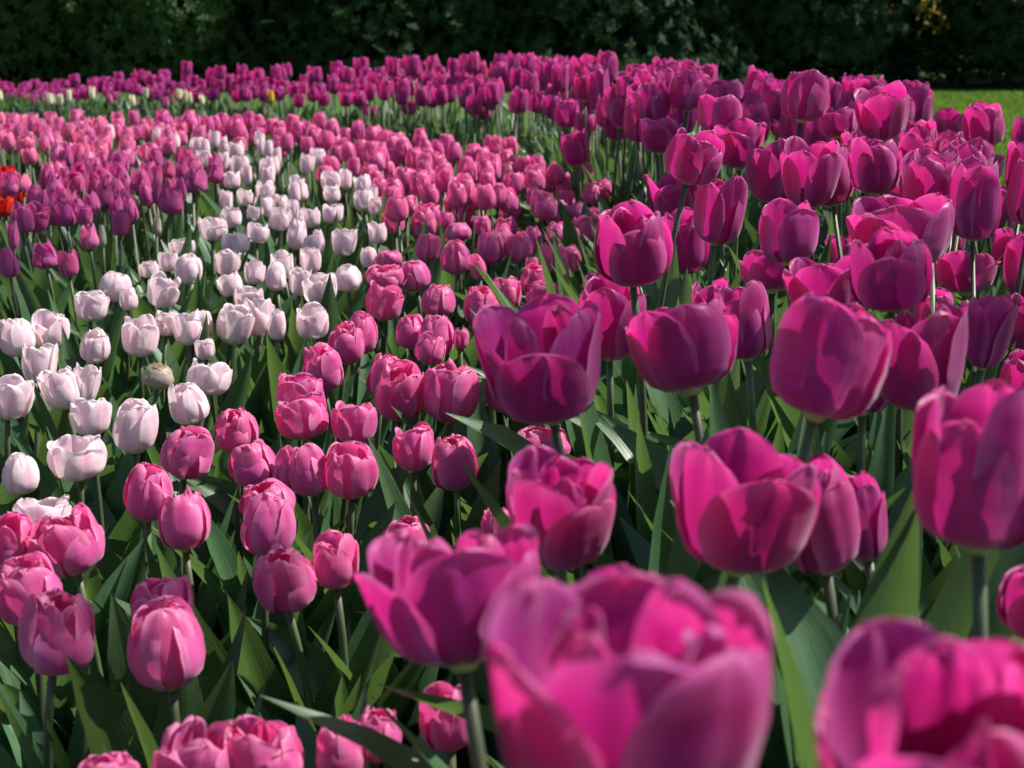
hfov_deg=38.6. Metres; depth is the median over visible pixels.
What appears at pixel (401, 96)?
magenta tulip
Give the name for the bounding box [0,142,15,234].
rose tulip
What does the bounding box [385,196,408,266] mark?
pink tulip
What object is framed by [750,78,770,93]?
magenta tulip
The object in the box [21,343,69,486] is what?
blush tulip
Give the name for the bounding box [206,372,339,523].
pink tulip
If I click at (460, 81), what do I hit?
magenta tulip
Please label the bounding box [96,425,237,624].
pink tulip
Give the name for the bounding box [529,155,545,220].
pink tulip
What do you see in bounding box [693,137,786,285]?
magenta tulip
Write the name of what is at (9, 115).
rose tulip
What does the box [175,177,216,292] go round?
mauve tulip
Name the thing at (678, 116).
magenta tulip
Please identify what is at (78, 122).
rose tulip
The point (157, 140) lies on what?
rose tulip
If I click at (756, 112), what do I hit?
magenta tulip
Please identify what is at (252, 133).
pink tulip
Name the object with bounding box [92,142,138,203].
rose tulip
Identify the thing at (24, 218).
mauve tulip
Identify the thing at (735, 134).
magenta tulip
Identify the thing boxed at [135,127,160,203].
blush tulip
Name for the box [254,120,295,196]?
pink tulip
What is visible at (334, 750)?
pink tulip
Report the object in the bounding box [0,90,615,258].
drift foliage
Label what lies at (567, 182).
pink tulip
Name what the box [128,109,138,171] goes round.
rose tulip
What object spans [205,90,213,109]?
magenta tulip
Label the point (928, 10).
rhododendron shrub
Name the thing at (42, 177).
mauve tulip
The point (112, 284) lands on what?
blush tulip
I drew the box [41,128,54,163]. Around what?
rose tulip
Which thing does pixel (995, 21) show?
rhododendron shrub
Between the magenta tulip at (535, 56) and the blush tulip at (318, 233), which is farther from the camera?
the magenta tulip at (535, 56)
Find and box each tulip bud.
[49,224,147,329]
[129,214,201,297]
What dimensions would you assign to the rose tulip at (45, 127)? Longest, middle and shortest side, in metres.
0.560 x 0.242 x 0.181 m
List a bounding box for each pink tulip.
[0,502,229,739]
[0,511,143,762]
[0,551,130,767]
[0,588,132,767]
[36,574,246,767]
[78,751,139,767]
[88,486,278,699]
[89,462,234,631]
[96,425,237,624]
[103,682,265,767]
[107,595,354,767]
[115,492,353,730]
[131,432,350,654]
[155,109,170,124]
[168,406,347,635]
[174,391,362,566]
[183,111,209,184]
[184,109,212,155]
[187,400,408,544]
[191,438,370,633]
[195,115,205,171]
[199,543,394,729]
[200,115,214,192]
[203,478,335,653]
[205,119,232,183]
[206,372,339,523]
[212,115,225,172]
[217,112,227,125]
[218,124,230,140]
[222,714,303,767]
[231,114,243,127]
[231,118,276,195]
[232,136,284,186]
[235,124,247,155]
[241,127,263,191]
[241,442,400,661]
[243,110,283,193]
[246,514,458,747]
[248,129,255,184]
[250,114,264,187]
[253,127,319,200]
[254,117,277,181]
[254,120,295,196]
[256,121,267,158]
[260,321,372,449]
[267,133,293,225]
[267,529,424,767]
[272,353,409,521]
[273,127,286,186]
[273,135,285,194]
[273,141,308,203]
[274,342,390,504]
[278,129,316,207]
[283,138,307,205]
[284,114,308,186]
[284,120,312,200]
[290,121,304,177]
[291,112,326,205]
[295,440,443,671]
[296,673,451,767]
[300,136,314,175]
[301,137,359,229]
[304,121,313,130]
[304,141,358,227]
[307,130,342,205]
[311,311,391,441]
[316,165,333,225]
[316,687,368,767]
[322,155,339,204]
[324,118,357,200]
[328,145,343,163]
[329,157,359,228]
[332,140,355,215]
[336,280,403,366]
[340,127,359,222]
[340,260,449,380]
[342,139,366,223]
[344,359,487,514]
[351,119,364,139]
[352,125,379,215]
[355,141,403,232]
[357,202,451,265]
[359,328,511,471]
[360,150,385,217]
[360,164,404,257]
[361,140,378,215]
[362,433,500,767]
[363,220,471,319]
[363,250,466,355]
[365,264,407,359]
[367,421,500,537]
[369,170,383,184]
[370,150,400,215]
[370,313,435,471]
[370,313,486,482]
[372,178,386,196]
[376,131,390,141]
[377,239,473,366]
[378,144,389,176]
[380,161,395,178]
[381,185,464,280]
[381,212,404,265]
[382,681,467,767]
[384,315,516,454]
[385,134,403,232]
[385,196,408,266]
[386,177,403,262]
[391,132,405,232]
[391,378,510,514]
[394,136,410,166]
[394,358,504,549]
[395,167,412,261]
[402,151,445,252]
[403,190,416,261]
[404,159,431,254]
[404,194,489,271]
[404,284,477,367]
[405,146,421,231]
[409,147,433,231]
[409,169,430,246]
[410,168,452,243]
[411,207,464,316]
[413,128,426,146]
[416,152,453,215]
[417,138,454,222]
[419,182,439,232]
[419,252,511,365]
[430,177,442,204]
[431,139,444,209]
[434,161,476,253]
[434,211,510,291]
[439,133,454,162]
[444,194,489,279]
[444,222,533,329]
[446,177,489,251]
[447,141,461,176]
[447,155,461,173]
[447,181,466,221]
[449,279,502,424]
[451,215,535,294]
[451,231,589,328]
[452,223,511,324]
[454,206,472,243]
[456,172,472,274]
[457,156,475,236]
[458,156,472,172]
[459,178,475,254]
[459,241,560,311]
[461,415,570,531]
[462,161,491,268]
[465,143,480,161]
[465,183,483,251]
[465,230,504,294]
[466,187,479,253]
[468,158,494,269]
[468,275,521,422]
[470,163,542,241]
[472,507,572,767]
[474,161,479,237]
[474,184,495,215]
[475,146,488,159]
[475,153,483,236]
[477,134,496,215]
[479,169,495,229]
[480,152,501,230]
[487,157,500,229]
[488,136,501,182]
[490,225,542,277]
[492,182,506,265]
[494,171,523,267]
[495,217,517,261]
[495,263,544,291]
[498,148,514,163]
[499,162,513,178]
[500,162,515,182]
[500,187,518,216]
[500,201,520,218]
[502,136,517,155]
[503,172,510,188]
[503,257,583,309]
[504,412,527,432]
[514,155,529,195]
[524,164,534,221]
[524,168,544,189]
[525,280,559,302]
[526,184,543,226]
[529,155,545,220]
[529,190,547,232]
[533,192,556,239]
[541,200,557,241]
[544,181,552,192]
[545,161,565,190]
[545,221,562,242]
[553,185,568,195]
[554,202,577,222]
[554,244,581,290]
[556,172,570,190]
[557,189,575,205]
[572,215,591,227]
[574,200,583,216]
[578,217,594,249]
[580,161,592,181]
[582,271,598,287]
[583,181,600,206]
[587,207,599,222]
[593,183,606,206]
[596,178,611,199]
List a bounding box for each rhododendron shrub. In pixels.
[2,10,100,82]
[46,0,367,90]
[155,0,507,89]
[204,0,450,77]
[225,0,530,90]
[234,0,652,90]
[242,0,640,74]
[417,0,745,78]
[438,0,761,90]
[545,0,860,82]
[555,0,832,83]
[588,0,918,80]
[615,0,962,81]
[708,21,1019,87]
[807,29,1023,85]
[833,0,1023,79]
[926,0,1023,86]
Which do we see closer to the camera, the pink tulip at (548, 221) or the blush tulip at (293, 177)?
the pink tulip at (548, 221)
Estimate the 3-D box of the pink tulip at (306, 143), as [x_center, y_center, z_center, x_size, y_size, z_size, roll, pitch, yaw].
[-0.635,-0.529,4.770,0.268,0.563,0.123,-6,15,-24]
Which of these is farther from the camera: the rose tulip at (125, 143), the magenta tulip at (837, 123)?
the rose tulip at (125, 143)
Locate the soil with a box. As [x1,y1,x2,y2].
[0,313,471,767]
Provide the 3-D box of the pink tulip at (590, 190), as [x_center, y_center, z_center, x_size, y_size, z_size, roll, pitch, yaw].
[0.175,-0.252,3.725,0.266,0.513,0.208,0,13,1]
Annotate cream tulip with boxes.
[0,89,2,110]
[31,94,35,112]
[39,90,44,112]
[46,92,52,110]
[52,93,54,111]
[55,94,58,116]
[58,94,62,115]
[66,89,71,122]
[70,98,74,108]
[89,86,94,119]
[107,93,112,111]
[129,95,135,109]
[143,87,148,115]
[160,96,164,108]
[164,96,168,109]
[176,88,181,116]
[183,90,186,102]
[187,92,191,109]
[199,94,204,114]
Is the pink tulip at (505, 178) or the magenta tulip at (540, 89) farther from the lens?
the magenta tulip at (540, 89)
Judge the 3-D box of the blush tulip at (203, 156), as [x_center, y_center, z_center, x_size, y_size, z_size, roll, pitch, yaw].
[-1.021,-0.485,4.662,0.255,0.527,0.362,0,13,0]
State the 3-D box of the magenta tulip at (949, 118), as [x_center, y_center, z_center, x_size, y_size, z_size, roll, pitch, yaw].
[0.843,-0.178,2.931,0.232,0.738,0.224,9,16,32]
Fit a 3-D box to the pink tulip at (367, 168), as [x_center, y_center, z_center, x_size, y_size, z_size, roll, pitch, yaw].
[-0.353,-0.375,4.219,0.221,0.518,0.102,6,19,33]
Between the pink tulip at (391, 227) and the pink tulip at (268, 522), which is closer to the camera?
the pink tulip at (268, 522)
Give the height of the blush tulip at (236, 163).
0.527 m
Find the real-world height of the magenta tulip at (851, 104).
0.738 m
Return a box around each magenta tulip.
[69,75,79,101]
[133,69,145,100]
[152,89,162,107]
[162,89,171,110]
[173,90,182,108]
[177,60,191,109]
[185,87,196,107]
[192,91,204,110]
[197,85,206,108]
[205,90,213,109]
[208,87,219,111]
[213,79,224,105]
[214,64,225,108]
[223,73,234,107]
[228,84,238,109]
[230,80,236,108]
[231,90,240,113]
[236,75,244,106]
[236,87,248,116]
[239,84,250,107]
[241,88,251,110]
[243,80,253,108]
[244,71,265,109]
[248,79,268,111]
[248,86,259,111]
[253,68,269,107]
[254,67,264,107]
[258,88,269,113]
[265,76,273,112]
[265,84,275,113]
[265,90,274,117]
[270,64,292,116]
[273,75,283,117]
[273,86,284,120]
[278,79,288,116]
[281,67,295,112]
[283,62,291,109]
[288,81,295,114]
[289,82,306,119]
[293,93,304,116]
[295,71,319,113]
[296,81,307,118]
[299,74,308,104]
[307,66,343,115]
[307,86,317,114]
[312,66,331,114]
[312,82,325,112]
[317,91,344,127]
[327,73,348,115]
[327,78,339,120]
[329,76,359,117]
[330,60,342,107]
[334,67,362,125]
[337,82,349,127]
[338,65,347,114]
[339,91,351,124]
[344,71,381,123]
[347,67,355,113]
[349,68,380,124]
[350,83,380,126]
[350,90,366,120]
[353,57,365,120]
[353,524,539,767]
[356,76,367,126]
[356,82,379,125]
[357,56,368,103]
[364,82,376,127]
[364,83,376,125]
[364,104,377,122]
[367,79,409,133]
[374,65,387,128]
[375,75,405,126]
[377,82,390,129]
[385,56,407,129]
[386,55,473,132]
[388,77,399,131]
[390,59,404,117]
[393,72,404,118]
[395,86,408,132]
[397,77,422,134]
[398,68,406,119]
[401,101,416,127]
[405,64,422,128]
[405,293,600,766]
[407,76,418,124]
[412,67,453,132]
[412,72,448,138]
[413,85,431,140]
[418,59,432,125]
[421,54,451,121]
[422,70,434,125]
[422,85,433,134]
[427,79,436,123]
[428,102,437,141]
[431,63,443,124]
[432,73,442,132]
[432,84,458,142]
[438,58,458,119]
[438,70,449,129]
[444,71,467,138]
[444,83,456,134]
[447,74,459,129]
[456,78,478,143]
[457,60,481,131]
[457,71,469,136]
[458,85,489,139]
[458,90,481,140]
[459,52,471,62]
[460,51,490,140]
[460,81,473,142]
[461,73,483,138]
[466,94,481,142]
[469,77,482,141]
[472,60,500,135]
[476,107,490,141]
[480,76,494,123]
[481,66,507,124]
[482,51,522,134]
[483,82,522,142]
[484,102,499,135]
[487,77,507,137]
[488,571,772,767]
[489,61,503,129]
[490,67,505,124]
[493,53,508,132]
[495,61,506,131]
[499,114,537,142]
[503,52,546,135]
[505,72,537,145]
[506,445,615,585]
[508,94,521,137]
[508,127,724,412]
[509,67,530,149]
[510,88,528,156]
[514,55,540,137]
[514,84,543,153]
[520,84,567,154]
[521,70,549,154]
[523,82,654,223]
[528,90,543,152]
[531,91,538,144]
[535,56,548,133]
[536,62,547,130]
[537,57,551,134]
[539,56,583,149]
[539,87,560,146]
[542,91,560,150]
[543,56,573,138]
[543,87,560,144]
[543,564,656,587]
[545,54,596,165]
[545,111,593,154]
[551,64,568,132]
[554,99,579,172]
[556,54,567,64]
[560,58,570,137]
[560,58,571,134]
[560,127,589,200]
[567,90,582,132]
[567,296,738,585]
[570,63,602,168]
[572,73,626,172]
[572,199,770,578]
[573,112,602,172]
[578,94,625,208]
[578,100,627,168]
[578,275,646,571]
[586,68,609,165]
[595,94,613,179]
[596,50,617,157]
[601,125,616,172]
[604,83,622,195]
[605,109,671,204]
[607,129,627,151]
[616,72,641,200]
[623,99,645,204]
[625,67,647,195]
[625,92,644,190]
[626,63,647,148]
[631,104,696,199]
[633,70,654,194]
[636,83,659,182]
[637,80,670,209]
[638,118,731,246]
[644,68,664,199]
[644,173,706,288]
[649,56,672,164]
[650,65,673,171]
[658,58,681,74]
[662,206,709,275]
[664,80,713,171]
[669,426,820,588]
[670,70,703,130]
[678,67,701,134]
[681,58,700,70]
[689,94,741,288]
[691,277,732,303]
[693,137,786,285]
[693,175,747,361]
[696,63,717,130]
[698,73,715,178]
[700,197,866,471]
[703,253,857,428]
[705,79,743,170]
[712,117,766,276]
[713,280,819,432]
[724,65,773,179]
[736,292,892,630]
[738,250,784,356]
[740,89,761,185]
[741,102,769,197]
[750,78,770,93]
[761,89,821,210]
[762,471,887,754]
[770,78,784,138]
[770,119,779,137]
[776,69,829,312]
[778,110,802,137]
[780,136,841,208]
[792,452,860,631]
[796,379,1023,767]
[801,119,830,258]
[812,108,834,255]
[813,185,899,258]
[814,226,933,597]
[814,617,1023,767]
[817,106,857,262]
[822,142,853,259]
[825,234,851,263]
[826,94,829,109]
[829,77,843,110]
[831,126,859,206]
[840,129,863,197]
[842,73,863,92]
[842,91,854,202]
[842,301,969,616]
[846,192,961,557]
[847,75,886,99]
[847,131,887,196]
[848,100,854,108]
[850,137,901,305]
[854,80,908,196]
[854,287,953,430]
[856,394,886,474]
[861,132,932,305]
[876,136,897,197]
[899,119,937,146]
[899,150,961,315]
[902,80,929,93]
[906,86,932,122]
[908,108,914,122]
[909,96,914,115]
[915,144,958,161]
[921,293,1018,590]
[932,107,962,135]
[933,129,964,151]
[934,250,1000,300]
[937,135,966,252]
[946,231,965,252]
[949,140,986,251]
[949,156,1001,378]
[955,136,994,250]
[962,101,1005,294]
[987,155,1005,254]
[990,227,1023,294]
[996,565,1023,638]
[999,186,1015,228]
[999,348,1023,390]
[1003,158,1023,358]
[1003,234,1023,297]
[1005,139,1023,235]
[1009,293,1023,349]
[1011,116,1023,232]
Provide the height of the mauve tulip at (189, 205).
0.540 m
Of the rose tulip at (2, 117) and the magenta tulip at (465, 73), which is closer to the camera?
the rose tulip at (2, 117)
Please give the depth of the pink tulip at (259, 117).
5.53 m
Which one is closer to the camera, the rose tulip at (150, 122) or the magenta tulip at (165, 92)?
the rose tulip at (150, 122)
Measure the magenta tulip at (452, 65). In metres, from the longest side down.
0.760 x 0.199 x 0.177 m
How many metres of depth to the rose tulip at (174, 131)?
5.20 m
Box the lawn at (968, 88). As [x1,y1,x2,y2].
[5,65,1023,179]
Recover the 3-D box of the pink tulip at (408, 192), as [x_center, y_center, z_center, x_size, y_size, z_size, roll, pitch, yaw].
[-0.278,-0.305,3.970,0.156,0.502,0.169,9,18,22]
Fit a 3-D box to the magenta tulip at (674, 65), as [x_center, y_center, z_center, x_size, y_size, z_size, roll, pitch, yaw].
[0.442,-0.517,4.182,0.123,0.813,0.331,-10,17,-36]
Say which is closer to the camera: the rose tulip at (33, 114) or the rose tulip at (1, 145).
the rose tulip at (1, 145)
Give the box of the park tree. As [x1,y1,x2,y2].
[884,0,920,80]
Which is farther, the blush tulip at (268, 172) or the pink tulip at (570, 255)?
the blush tulip at (268, 172)
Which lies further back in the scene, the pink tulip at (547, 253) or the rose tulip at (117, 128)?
the rose tulip at (117, 128)
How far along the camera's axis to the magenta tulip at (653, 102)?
3.22 m
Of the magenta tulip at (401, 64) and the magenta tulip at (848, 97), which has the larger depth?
the magenta tulip at (401, 64)
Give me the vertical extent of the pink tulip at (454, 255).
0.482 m
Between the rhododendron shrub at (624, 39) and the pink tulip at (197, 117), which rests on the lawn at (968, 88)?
the rhododendron shrub at (624, 39)
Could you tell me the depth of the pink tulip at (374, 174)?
4.02 m
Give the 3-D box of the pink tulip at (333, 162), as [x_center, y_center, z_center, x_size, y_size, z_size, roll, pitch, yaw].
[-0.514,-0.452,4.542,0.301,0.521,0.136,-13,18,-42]
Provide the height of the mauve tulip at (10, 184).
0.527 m
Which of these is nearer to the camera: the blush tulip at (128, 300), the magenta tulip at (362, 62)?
the blush tulip at (128, 300)
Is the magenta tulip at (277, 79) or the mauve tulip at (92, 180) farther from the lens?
the magenta tulip at (277, 79)
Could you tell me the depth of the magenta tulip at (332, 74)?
8.38 m
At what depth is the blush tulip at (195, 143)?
4.85 m
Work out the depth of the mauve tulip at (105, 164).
4.13 m
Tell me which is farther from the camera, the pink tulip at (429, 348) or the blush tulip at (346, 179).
the blush tulip at (346, 179)
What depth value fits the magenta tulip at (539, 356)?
1.09 m
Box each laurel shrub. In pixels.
[0,0,236,85]
[0,1,99,88]
[40,0,294,86]
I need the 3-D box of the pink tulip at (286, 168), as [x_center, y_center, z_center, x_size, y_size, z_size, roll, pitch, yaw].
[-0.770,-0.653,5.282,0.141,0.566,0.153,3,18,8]
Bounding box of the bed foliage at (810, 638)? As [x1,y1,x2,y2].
[260,114,1023,767]
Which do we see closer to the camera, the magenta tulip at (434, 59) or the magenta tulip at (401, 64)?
the magenta tulip at (434, 59)
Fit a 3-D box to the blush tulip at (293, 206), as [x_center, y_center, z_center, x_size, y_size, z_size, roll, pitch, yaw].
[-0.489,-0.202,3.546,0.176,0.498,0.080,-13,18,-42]
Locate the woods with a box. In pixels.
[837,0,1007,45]
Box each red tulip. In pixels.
[0,165,14,242]
[0,191,9,224]
[0,196,13,319]
[13,192,60,250]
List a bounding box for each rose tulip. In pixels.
[0,112,5,161]
[0,122,20,172]
[0,128,26,224]
[0,130,3,233]
[0,132,14,166]
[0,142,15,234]
[0,143,63,231]
[1,122,26,194]
[2,139,48,235]
[4,113,27,175]
[5,112,19,152]
[9,117,19,166]
[12,122,23,173]
[15,135,47,225]
[17,113,25,123]
[17,114,54,165]
[17,172,58,247]
[21,122,34,171]
[21,148,43,233]
[22,131,34,181]
[23,223,128,352]
[25,115,43,190]
[25,161,68,252]
[26,112,42,190]
[31,124,51,189]
[32,119,73,179]
[38,134,49,161]
[39,122,61,189]
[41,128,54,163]
[44,111,55,117]
[46,144,82,230]
[50,131,62,147]
[52,160,68,250]
[53,116,63,123]
[61,121,75,167]
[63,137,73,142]
[69,108,82,121]
[71,109,85,179]
[72,119,83,126]
[72,127,84,141]
[73,120,131,181]
[74,133,86,143]
[77,143,90,195]
[79,115,90,121]
[79,123,90,130]
[80,149,94,189]
[80,155,99,214]
[81,127,95,138]
[84,146,163,225]
[86,135,96,144]
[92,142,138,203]
[93,115,104,126]
[93,123,106,137]
[94,139,107,145]
[96,133,112,149]
[102,126,112,140]
[111,111,124,121]
[112,118,124,124]
[112,124,121,143]
[113,120,124,125]
[118,136,132,150]
[120,125,132,136]
[125,134,134,177]
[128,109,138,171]
[128,124,142,199]
[135,136,197,211]
[137,118,148,145]
[137,144,149,162]
[138,137,187,210]
[141,136,185,215]
[142,124,151,142]
[143,116,162,168]
[144,141,158,148]
[149,124,160,139]
[152,120,164,127]
[160,127,172,162]
[169,116,173,157]
[172,130,180,177]
[174,118,186,146]
[175,130,187,146]
[186,132,192,148]
[192,124,205,197]
[207,131,250,187]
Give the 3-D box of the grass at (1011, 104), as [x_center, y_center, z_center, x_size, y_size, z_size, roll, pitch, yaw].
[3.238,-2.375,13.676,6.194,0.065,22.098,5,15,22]
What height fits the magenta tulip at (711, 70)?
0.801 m
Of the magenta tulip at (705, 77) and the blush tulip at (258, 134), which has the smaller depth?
the magenta tulip at (705, 77)
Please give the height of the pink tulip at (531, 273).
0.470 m
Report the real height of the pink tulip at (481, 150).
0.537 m
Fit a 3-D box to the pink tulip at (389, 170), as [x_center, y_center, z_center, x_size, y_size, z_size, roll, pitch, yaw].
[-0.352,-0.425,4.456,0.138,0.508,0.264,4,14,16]
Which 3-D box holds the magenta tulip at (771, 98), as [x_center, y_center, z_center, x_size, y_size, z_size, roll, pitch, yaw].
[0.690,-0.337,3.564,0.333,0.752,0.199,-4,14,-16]
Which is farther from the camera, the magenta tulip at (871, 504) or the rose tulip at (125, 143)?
the rose tulip at (125, 143)
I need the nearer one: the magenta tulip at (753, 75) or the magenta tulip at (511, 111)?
the magenta tulip at (753, 75)
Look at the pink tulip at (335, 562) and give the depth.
1.36 m
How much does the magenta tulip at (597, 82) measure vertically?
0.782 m
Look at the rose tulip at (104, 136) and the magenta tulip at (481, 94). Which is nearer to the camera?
the rose tulip at (104, 136)
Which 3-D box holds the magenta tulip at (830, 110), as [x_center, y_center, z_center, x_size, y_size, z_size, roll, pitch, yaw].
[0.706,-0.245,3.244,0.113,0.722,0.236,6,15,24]
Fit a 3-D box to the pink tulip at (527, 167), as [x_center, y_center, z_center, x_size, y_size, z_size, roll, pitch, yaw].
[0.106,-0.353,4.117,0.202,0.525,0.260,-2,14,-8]
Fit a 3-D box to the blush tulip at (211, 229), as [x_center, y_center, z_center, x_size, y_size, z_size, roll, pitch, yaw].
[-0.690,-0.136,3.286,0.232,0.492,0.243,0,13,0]
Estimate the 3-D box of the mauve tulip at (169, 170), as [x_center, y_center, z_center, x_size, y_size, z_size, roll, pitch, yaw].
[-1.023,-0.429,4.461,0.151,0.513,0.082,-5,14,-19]
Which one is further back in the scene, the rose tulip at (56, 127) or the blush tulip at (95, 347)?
the rose tulip at (56, 127)
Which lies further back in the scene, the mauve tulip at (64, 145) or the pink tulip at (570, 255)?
the mauve tulip at (64, 145)
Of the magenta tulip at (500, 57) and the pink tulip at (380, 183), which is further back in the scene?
the magenta tulip at (500, 57)
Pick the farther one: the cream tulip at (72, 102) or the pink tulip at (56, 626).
the cream tulip at (72, 102)
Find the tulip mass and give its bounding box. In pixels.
[0,63,254,110]
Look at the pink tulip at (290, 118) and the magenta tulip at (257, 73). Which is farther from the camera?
the magenta tulip at (257, 73)
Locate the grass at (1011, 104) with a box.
[763,90,1023,185]
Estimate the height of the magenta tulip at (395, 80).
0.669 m
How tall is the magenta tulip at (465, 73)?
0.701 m
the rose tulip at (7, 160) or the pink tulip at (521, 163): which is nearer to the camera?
the pink tulip at (521, 163)
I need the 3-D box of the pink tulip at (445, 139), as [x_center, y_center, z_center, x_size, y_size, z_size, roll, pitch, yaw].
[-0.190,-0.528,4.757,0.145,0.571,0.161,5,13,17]
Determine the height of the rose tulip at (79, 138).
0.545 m
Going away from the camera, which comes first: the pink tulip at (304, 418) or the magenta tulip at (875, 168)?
the pink tulip at (304, 418)
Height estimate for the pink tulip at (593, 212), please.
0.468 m
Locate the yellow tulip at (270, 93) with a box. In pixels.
[267,89,273,118]
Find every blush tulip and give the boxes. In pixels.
[0,318,119,453]
[0,373,71,515]
[0,452,109,640]
[10,362,161,499]
[12,397,150,585]
[12,494,127,753]
[14,309,138,439]
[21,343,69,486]
[24,326,177,443]
[30,366,124,502]
[46,434,145,683]
[47,289,138,404]
[67,287,166,401]
[70,260,241,338]
[70,270,236,386]
[73,398,214,560]
[78,314,221,462]
[99,271,192,352]
[107,124,137,195]
[107,251,217,323]
[107,382,224,640]
[112,358,283,487]
[126,310,203,412]
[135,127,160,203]
[140,212,254,297]
[143,363,231,480]
[145,303,279,480]
[147,223,216,310]
[153,310,212,365]
[156,252,237,362]
[165,248,273,345]
[166,313,251,467]
[167,309,264,438]
[172,132,179,149]
[174,259,265,348]
[184,140,290,205]
[186,298,274,445]
[187,205,268,292]
[190,136,205,198]
[191,231,260,313]
[196,149,211,200]
[197,165,240,282]
[198,155,248,201]
[198,180,290,242]
[200,138,209,193]
[201,188,329,261]
[205,136,227,193]
[205,270,296,362]
[209,130,235,198]
[219,189,232,233]
[220,152,229,171]
[221,195,278,262]
[233,286,289,396]
[235,308,373,446]
[238,222,288,346]
[239,195,292,253]
[241,164,251,205]
[242,194,318,267]
[244,207,347,270]
[248,130,288,219]
[256,136,263,183]
[258,202,291,260]
[259,158,272,175]
[261,165,274,183]
[261,266,342,373]
[262,139,272,157]
[262,215,306,324]
[264,247,365,344]
[265,155,304,204]
[265,157,275,173]
[266,261,303,359]
[270,249,366,354]
[272,147,281,194]
[273,235,362,340]
[279,228,366,302]
[288,170,375,246]
[288,198,298,266]
[289,174,299,262]
[289,181,299,266]
[294,177,320,258]
[294,214,305,249]
[296,301,380,394]
[297,179,308,266]
[299,153,345,227]
[299,203,365,273]
[302,272,338,342]
[309,148,340,205]
[313,229,324,271]
[323,185,340,257]
[335,263,371,382]
[337,188,416,269]
[339,173,393,237]
[340,168,351,229]
[360,247,421,354]
[363,221,414,290]
[364,193,401,271]
[368,184,377,220]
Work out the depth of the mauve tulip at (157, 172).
3.97 m
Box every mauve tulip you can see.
[0,171,57,250]
[0,182,49,268]
[0,189,54,307]
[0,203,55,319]
[0,205,69,318]
[0,245,76,452]
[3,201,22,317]
[6,221,19,316]
[12,238,144,371]
[18,205,124,317]
[20,201,100,312]
[26,142,72,225]
[29,182,143,273]
[30,184,72,272]
[37,172,85,248]
[38,165,52,187]
[46,170,63,238]
[46,174,63,192]
[46,187,56,243]
[46,201,64,250]
[52,153,57,163]
[55,200,112,291]
[57,249,103,367]
[58,145,73,165]
[58,166,70,226]
[61,190,143,270]
[63,177,154,260]
[69,189,77,199]
[70,160,95,216]
[71,197,83,226]
[73,146,82,200]
[74,209,166,307]
[85,170,99,225]
[89,161,140,255]
[92,187,172,284]
[95,167,135,238]
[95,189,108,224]
[98,150,149,223]
[98,184,208,272]
[99,159,109,212]
[100,173,161,260]
[107,148,148,223]
[109,160,162,224]
[109,193,122,258]
[112,150,191,220]
[114,164,167,258]
[118,174,149,259]
[123,196,140,294]
[129,167,191,261]
[130,149,185,214]
[130,192,136,261]
[135,154,224,233]
[136,159,177,261]
[136,179,185,278]
[137,147,162,239]
[139,163,159,250]
[140,171,216,293]
[141,184,204,285]
[148,159,174,220]
[149,163,162,251]
[165,177,210,280]
[174,146,185,162]
[175,158,187,231]
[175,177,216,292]
[178,146,197,219]
[183,165,245,277]
[185,153,195,222]
[208,152,222,197]
[208,161,223,216]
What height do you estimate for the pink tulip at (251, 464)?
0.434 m
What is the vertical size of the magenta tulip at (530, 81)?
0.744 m
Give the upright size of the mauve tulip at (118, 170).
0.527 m
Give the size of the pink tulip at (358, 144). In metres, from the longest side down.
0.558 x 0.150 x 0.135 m
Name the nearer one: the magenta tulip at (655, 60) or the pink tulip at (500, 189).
the pink tulip at (500, 189)
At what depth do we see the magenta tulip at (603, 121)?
4.08 m
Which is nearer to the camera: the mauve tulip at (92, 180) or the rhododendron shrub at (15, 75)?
the mauve tulip at (92, 180)
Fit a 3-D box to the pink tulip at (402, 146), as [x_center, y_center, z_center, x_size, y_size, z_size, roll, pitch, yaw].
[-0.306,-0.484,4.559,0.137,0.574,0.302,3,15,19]
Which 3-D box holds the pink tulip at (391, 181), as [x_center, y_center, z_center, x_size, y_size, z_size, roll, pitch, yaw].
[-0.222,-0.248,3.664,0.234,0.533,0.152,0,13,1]
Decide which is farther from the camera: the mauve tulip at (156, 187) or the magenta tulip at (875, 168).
the mauve tulip at (156, 187)
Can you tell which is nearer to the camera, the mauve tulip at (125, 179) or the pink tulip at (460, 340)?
the pink tulip at (460, 340)
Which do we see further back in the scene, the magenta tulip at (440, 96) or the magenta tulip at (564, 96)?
the magenta tulip at (440, 96)
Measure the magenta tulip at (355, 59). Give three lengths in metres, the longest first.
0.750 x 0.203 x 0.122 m
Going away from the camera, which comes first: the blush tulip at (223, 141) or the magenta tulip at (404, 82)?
the blush tulip at (223, 141)

